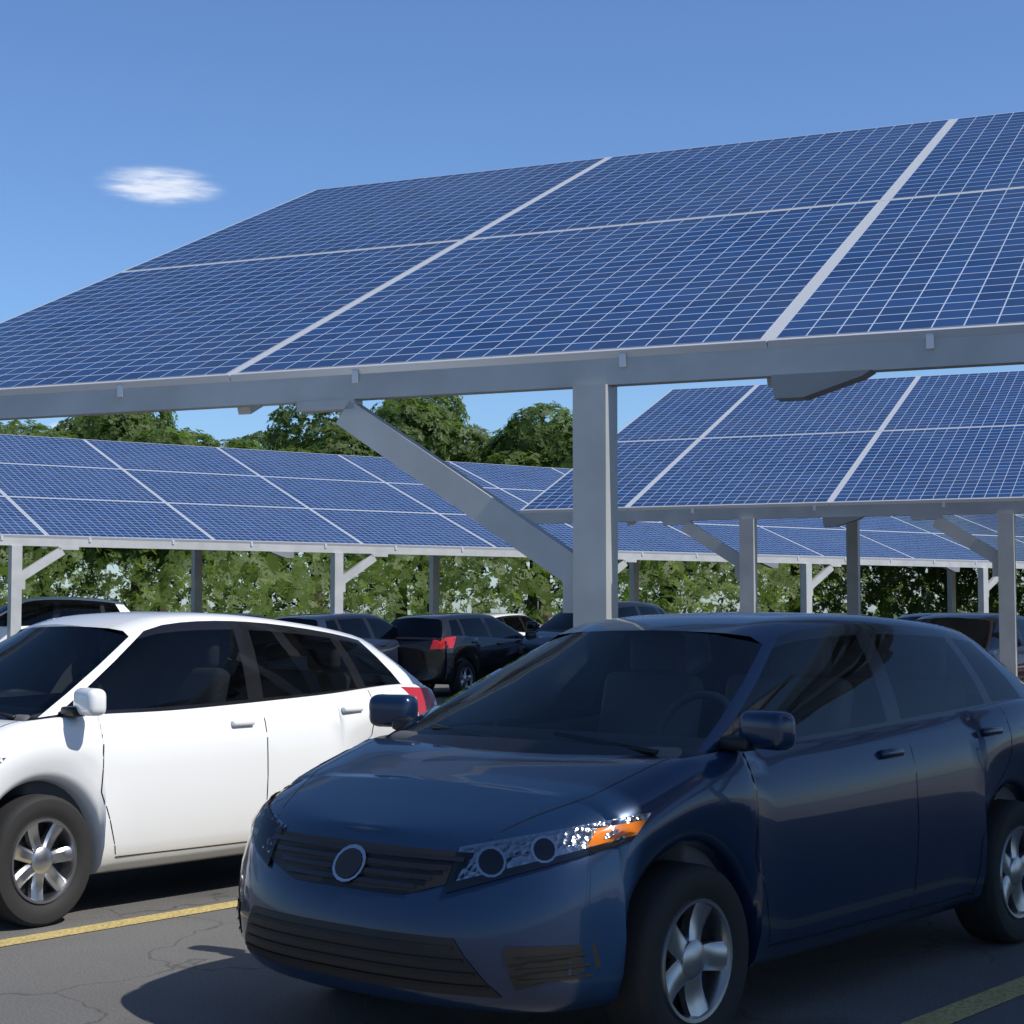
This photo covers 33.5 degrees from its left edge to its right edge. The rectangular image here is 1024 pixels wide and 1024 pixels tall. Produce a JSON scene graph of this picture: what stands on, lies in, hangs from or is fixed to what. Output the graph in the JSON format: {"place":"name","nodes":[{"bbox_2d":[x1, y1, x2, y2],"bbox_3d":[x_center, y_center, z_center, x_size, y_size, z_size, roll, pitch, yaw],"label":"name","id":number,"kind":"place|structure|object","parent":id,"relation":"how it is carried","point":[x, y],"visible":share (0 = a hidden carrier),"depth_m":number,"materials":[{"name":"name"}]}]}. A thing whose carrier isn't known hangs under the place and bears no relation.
{"place":"outdoors","nodes":[
{"label":"outdoors","id":0,"kind":"place"},
{"bbox_2d":[0,684,1023,1023],"bbox_3d":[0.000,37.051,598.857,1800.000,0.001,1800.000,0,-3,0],"label":"ground","id":1,"kind":"structure","parent":0,"point":[202,968],"depth_m":6.89,"materials":[{"name":"grey asphalt"}]},
{"bbox_2d":[0,597,131,641],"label":"car","id":2,"kind":"object","parent":1,"relation":"on","point":[34,610],"visible":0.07,"depth_m":33.45,"materials":[{"name":"white paint"}]},
{"bbox_2d":[0,611,436,926],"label":"white hatchback","id":3,"kind":"object","parent":1,"relation":"on","point":[133,740],"visible":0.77,"depth_m":8.76,"materials":[{"name":"white paint"}]},
{"bbox_2d":[215,613,268,618],"bbox_3d":[-5.384,2.719,33.425,1.740,1.475,4.203,-2,-4,30],"label":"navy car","id":4,"kind":"object","parent":1,"relation":"on","point":[252,615],"visible":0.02,"depth_m":32.90,"materials":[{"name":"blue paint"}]},
{"bbox_2d":[273,613,434,690],"bbox_3d":[-2.883,2.512,29.933,2.030,1.475,4.208,-2,-4,30],"label":"navy car","id":5,"kind":"object","parent":1,"relation":"on","point":[378,633],"visible":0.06,"depth_m":29.18,"materials":[{"name":"blue paint"}]},
{"bbox_2d":[390,613,535,693],"bbox_3d":[-0.883,2.607,31.530,2.030,1.475,4.208,-2,-4,30],"label":"black car","id":6,"kind":"object","parent":1,"relation":"on","point":[457,652],"visible":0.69,"depth_m":29.97,"materials":[{"name":"black paint"}]},
{"bbox_2d":[478,613,540,635],"bbox_3d":[-0.185,3.105,39.914,1.740,1.475,4.203,-2,-4,28],"label":"white car","id":7,"kind":"object","parent":1,"relation":"on","point":[516,622],"visible":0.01,"depth_m":39.09,"materials":[{"name":"white paint"}]},
{"bbox_2d":[0,111,1023,626],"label":"carport frame","id":8,"kind":"object","parent":1,"relation":"on","point":[584,569],"visible":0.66,"depth_m":9.84,"materials":[{"name":"silver metal"}]},
{"bbox_2d":[0,111,1023,387],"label":"solar panels","id":9,"kind":"object","parent":8,"relation":"on","point":[932,261],"visible":1,"depth_m":12.48,"materials":[{"name":"blue glass"}]},
{"bbox_2d":[0,434,1023,637],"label":"carport frame","id":10,"kind":"object","parent":1,"relation":"on","point":[18,576],"visible":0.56,"depth_m":37.78,"materials":[{"name":"silver metal"}]},
{"bbox_2d":[0,434,1023,560],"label":"solar panels","id":11,"kind":"object","parent":10,"relation":"on","point":[66,517],"visible":0.53,"depth_m":39.39,"materials":[{"name":"blue glass"}]},
{"bbox_2d":[0,900,1023,1023],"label":"stall lines","id":12,"kind":"object","parent":1,"relation":"on","point":[974,1004],"visible":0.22,"depth_m":6.68,"materials":[{"name":"yellow paint"}]},
{"bbox_2d":[516,601,666,658],"bbox_3d":[1.681,2.568,32.876,2.112,1.711,4.376,-2,-4,32],"label":"car","id":13,"kind":"object","parent":1,"relation":"on","point":[560,622],"visible":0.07,"depth_m":32.28,"materials":[{"name":"black paint"}]},
{"bbox_2d":[236,612,1023,1023],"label":"blue hatchback","id":14,"kind":"object","parent":1,"relation":"on","point":[672,818],"visible":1,"depth_m":6.04,"materials":[{"name":"paint"}]},
{"bbox_2d":[520,370,1023,676],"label":"carport frame","id":15,"kind":"object","parent":1,"relation":"on","point":[830,512],"visible":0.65,"depth_m":23.34,"materials":[{"name":"silver metal"}]},
{"bbox_2d":[524,371,1023,508],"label":"solar panels","id":16,"kind":"object","parent":15,"relation":"on","point":[980,462],"visible":0.89,"depth_m":26.02,"materials":[{"name":"blue glass"}]},
{"bbox_2d":[822,613,867,615],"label":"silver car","id":17,"kind":"object","parent":1,"relation":"on","point":[842,613],"depth_m":44.90,"materials":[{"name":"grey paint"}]},
{"bbox_2d":[897,613,940,620],"bbox_3d":[7.381,2.509,29.879,1.740,1.475,4.203,-3,-4,38],"label":"navy car","id":18,"kind":"object","parent":1,"relation":"on","point":[913,617],"visible":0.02,"depth_m":29.86,"materials":[{"name":"blue paint"}]},
{"bbox_2d":[916,613,1023,682],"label":"maroon car","id":19,"kind":"object","parent":1,"relation":"on","point":[981,629],"visible":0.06,"depth_m":22.87,"materials":[{"name":"red paint"}]},
{"bbox_2d":[0,0,1023,614],"label":"sky","id":20,"kind":"structure","parent":0,"point":[133,132],"materials":[{"name":"blue"}]},
{"bbox_2d":[274,615,902,622],"bbox_3d":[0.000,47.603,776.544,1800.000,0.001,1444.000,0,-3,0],"label":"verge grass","id":21,"kind":"structure","parent":0,"point":[895,617],"depth_m":713.14,"materials":[{"name":"green"}]},
{"bbox_2d":[0,395,998,624],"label":"tree line","id":22,"kind":"object","parent":21,"relation":"on","point":[430,426],"visible":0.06,"depth_m":62.74,"materials":[{"name":"green plant"}]},
{"bbox_2d":[0,545,1023,622],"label":"hedge row","id":23,"kind":"object","parent":21,"relation":"on","point":[296,583],"visible":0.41,"depth_m":58.56,"materials":[{"name":"green plant"}]},
{"bbox_2d":[0,549,1023,617],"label":"hedge row","id":24,"kind":"object","parent":21,"relation":"on","point":[527,604],"visible":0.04,"depth_m":66.11,"materials":[{"name":"green plant"}]}
]}

